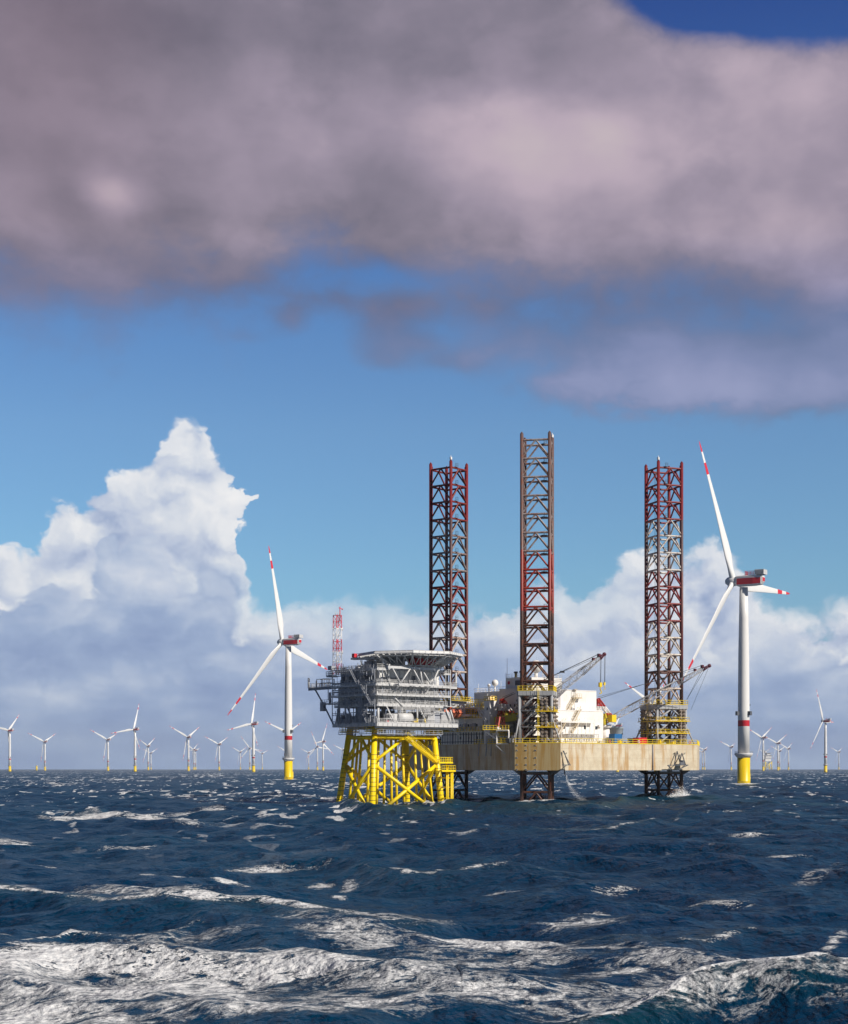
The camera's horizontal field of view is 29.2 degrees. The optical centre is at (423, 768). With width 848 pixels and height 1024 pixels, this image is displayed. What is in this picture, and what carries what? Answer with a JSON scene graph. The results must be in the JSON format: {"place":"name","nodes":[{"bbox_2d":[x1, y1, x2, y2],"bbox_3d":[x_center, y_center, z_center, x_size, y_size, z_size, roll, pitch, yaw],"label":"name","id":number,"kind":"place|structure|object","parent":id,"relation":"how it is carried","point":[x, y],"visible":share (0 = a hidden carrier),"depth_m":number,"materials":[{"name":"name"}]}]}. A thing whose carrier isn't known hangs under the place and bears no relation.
{"place":"outdoors","nodes":[
{"label":"outdoors","id":0,"kind":"place"},
{"bbox_2d":[0,769,847,1023],"bbox_3d":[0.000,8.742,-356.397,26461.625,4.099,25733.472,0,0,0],"label":"sea","id":1,"kind":"structure","parent":0,"point":[227,896],"depth_m":109.78,"materials":[{"name":"liquid"}]},
{"bbox_2d":[0,715,18,771],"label":"wind turbine","id":2,"kind":"object","parent":1,"relation":"in","point":[10,730],"visible":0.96,"depth_m":4342.69,"materials":[{"name":"yellow paint"}]},
{"bbox_2d":[30,734,54,770],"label":"wind turbine","id":3,"kind":"object","parent":1,"relation":"in","point":[44,743],"visible":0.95,"depth_m":6187.79,"materials":[{"name":"yellow paint"}]},
{"bbox_2d":[91,730,115,770],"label":"wind turbine","id":4,"kind":"object","parent":1,"relation":"in","point":[108,740],"visible":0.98,"depth_m":5752.88,"materials":[{"name":"yellow paint"}]},
{"bbox_2d":[114,705,139,771],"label":"wind turbine","id":5,"kind":"object","parent":1,"relation":"in","point":[134,729],"visible":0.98,"depth_m":4229.64,"materials":[{"name":"yellow paint"}]},
{"bbox_2d":[139,739,153,769],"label":"wind turbine","id":6,"kind":"object","parent":1,"relation":"in","point":[148,745],"visible":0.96,"depth_m":7370.12,"materials":[{"name":"yellow paint"}]},
{"bbox_2d":[170,726,198,770],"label":"wind turbine","id":7,"kind":"object","parent":1,"relation":"in","point":[188,759],"visible":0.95,"depth_m":5287.66,"materials":[{"name":"yellow paint"}]},
{"bbox_2d":[189,745,196,769],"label":"wind turbine","id":8,"kind":"object","parent":1,"relation":"in","point":[193,757],"visible":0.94,"depth_m":8867.04,"materials":[{"name":"yellow paint"}]},
{"bbox_2d":[190,748,199,769],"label":"wind turbine","id":9,"kind":"object","parent":1,"relation":"in","point":[195,756],"visible":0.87,"depth_m":9240.19,"materials":[{"name":"yellow paint"}]},
{"bbox_2d":[206,737,224,769],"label":"wind turbine","id":10,"kind":"object","parent":1,"relation":"in","point":[220,743],"visible":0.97,"depth_m":6833.11,"materials":[{"name":"yellow paint"}]},
{"bbox_2d":[232,747,244,769],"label":"wind turbine","id":11,"kind":"object","parent":1,"relation":"in","point":[240,756],"visible":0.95,"depth_m":10093.82,"materials":[{"name":"yellow paint"}]},
{"bbox_2d":[228,693,258,771],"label":"wind turbine","id":12,"kind":"object","parent":1,"relation":"in","point":[253,745],"visible":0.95,"depth_m":3703.68,"materials":[{"name":"yellow paint"}]},
{"bbox_2d":[240,738,260,769],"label":"wind turbine","id":13,"kind":"object","parent":1,"relation":"in","point":[249,754],"visible":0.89,"depth_m":8198.54,"materials":[{"name":"yellow paint"}]},
{"bbox_2d":[256,750,267,769],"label":"wind turbine","id":14,"kind":"object","parent":1,"relation":"in","point":[262,757],"visible":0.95,"depth_m":11121.26,"materials":[{"name":"yellow paint"}]},
{"bbox_2d":[227,546,326,779],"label":"wind turbine","id":15,"kind":"object","parent":1,"relation":"in","point":[289,642],"visible":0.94,"depth_m":1294.52,"materials":[{"name":"yellow paint"}]},
{"bbox_2d":[266,722,299,730],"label":"wind turbine","id":16,"kind":"object","parent":1,"relation":"in","point":[281,729],"visible":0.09,"depth_m":4610.56,"materials":[{"name":"yellow paint"}]},
{"bbox_2d":[302,749,311,769],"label":"wind turbine","id":17,"kind":"object","parent":1,"relation":"in","point":[308,757],"visible":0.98,"depth_m":10582.41,"materials":[{"name":"yellow paint"}]},
{"bbox_2d":[307,732,330,769],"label":"wind turbine","id":18,"kind":"object","parent":1,"relation":"in","point":[317,751],"visible":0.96,"depth_m":7625.83,"materials":[{"name":"yellow paint"}]},
{"bbox_2d":[316,725,333,770],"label":"wind turbine","id":19,"kind":"object","parent":1,"relation":"in","point":[323,742],"visible":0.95,"depth_m":6187.72,"materials":[{"name":"yellow paint"}]},
{"bbox_2d":[308,607,463,804],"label":"transformer platform","id":20,"kind":"structure","parent":1,"relation":"in","point":[391,685],"depth_m":401.94,"materials":[{"name":"yellow"}]},
{"bbox_2d":[392,741,400,766],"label":"wind turbine","id":21,"kind":"object","parent":1,"relation":"in","point":[398,752],"visible":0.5,"depth_m":6903.93,"materials":[{"name":"yellow paint"}]},
{"bbox_2d":[400,431,710,800],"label":"jack up rig","id":22,"kind":"object","parent":1,"relation":"in","point":[552,726],"visible":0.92,"depth_m":443.16,"materials":[{"name":"paint"}]},
{"bbox_2d":[444,704,462,718],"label":"lifeboat","id":23,"kind":"object","parent":22,"relation":"hanging from","point":[457,713],"visible":0.73,"depth_m":439.40,"materials":[{"name":"orange paint"}]},
{"bbox_2d":[494,717,506,730],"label":"rescue cradle","id":24,"kind":"object","parent":22,"relation":"on","point":[502,722],"visible":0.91,"depth_m":427.23,"materials":[{"name":"red metal"}]},
{"bbox_2d":[609,734,621,742],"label":"container","id":25,"kind":"object","parent":22,"relation":"on","point":[614,737],"visible":0.59,"depth_m":448.12,"materials":[{"name":"blue metal"}]},
{"bbox_2d":[633,738,646,742],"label":"container","id":26,"kind":"object","parent":22,"relation":"on","point":[644,741],"visible":0.58,"depth_m":449.28,"materials":[{"name":"red"}]},
{"bbox_2d":[609,718,622,771],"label":"wind turbine","id":27,"kind":"object","parent":1,"relation":"in","point":[616,724],"visible":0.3,"depth_m":3853.82,"materials":[{"name":"yellow paint"}]},
{"bbox_2d":[626,681,665,770],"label":"wind turbine","id":28,"kind":"object","parent":1,"relation":"in","point":[639,694],"visible":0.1,"depth_m":2598.32,"materials":[{"name":"yellow paint"}]},
{"bbox_2d":[668,786,689,796],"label":"splash","id":29,"kind":"object","parent":1,"relation":"on","point":[682,793],"visible":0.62,"depth_m":454.48,"materials":[{"name":"white liquid"}]},
{"bbox_2d":[699,747,706,769],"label":"wind turbine","id":30,"kind":"object","parent":1,"relation":"in","point":[704,755],"visible":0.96,"depth_m":8865.54,"materials":[{"name":"yellow paint"}]},
{"bbox_2d":[720,741,733,769],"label":"wind turbine","id":31,"kind":"object","parent":1,"relation":"in","point":[731,747],"visible":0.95,"depth_m":7716.83,"materials":[{"name":"yellow paint"}]},
{"bbox_2d":[683,442,789,782],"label":"wind turbine","id":32,"kind":"object","parent":1,"relation":"in","point":[754,581],"visible":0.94,"depth_m":871.96,"materials":[{"name":"grey paint"}]},
{"bbox_2d":[751,727,771,770],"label":"wind turbine","id":33,"kind":"object","parent":1,"relation":"in","point":[763,737],"visible":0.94,"depth_m":5375.52,"materials":[{"name":"yellow paint"}]},
{"bbox_2d":[764,751,772,769],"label":"platform","id":34,"kind":"structure","parent":1,"relation":"in","point":[767,757],"depth_m":8589.41,"materials":[{"name":"yellow paint"}]},
{"bbox_2d":[767,735,785,769],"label":"wind turbine","id":35,"kind":"object","parent":1,"relation":"in","point":[778,743],"visible":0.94,"depth_m":6559.34,"materials":[{"name":"yellow paint"}]},
{"bbox_2d":[771,746,783,769],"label":"wind turbine","id":36,"kind":"object","parent":1,"relation":"in","point":[780,750],"visible":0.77,"depth_m":9508.37,"materials":[{"name":"yellow paint"}]},
{"bbox_2d":[781,744,790,769],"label":"wind turbine","id":37,"kind":"object","parent":1,"relation":"in","point":[788,748],"visible":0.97,"depth_m":8410.32,"materials":[{"name":"yellow paint"}]},
{"bbox_2d":[810,693,832,771],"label":"wind turbine","id":38,"kind":"object","parent":1,"relation":"in","point":[825,754],"visible":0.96,"depth_m":3467.19,"materials":[{"name":"yellow paint"}]},
{"bbox_2d":[832,748,841,769],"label":"wind turbine","id":39,"kind":"object","parent":1,"relation":"in","point":[838,757],"visible":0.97,"depth_m":10094.74,"materials":[{"name":"yellow paint"}]},
{"bbox_2d":[0,0,847,768],"label":"sky","id":40,"kind":"structure","parent":0,"point":[266,266],"materials":[{"name":"blue"}]}
]}

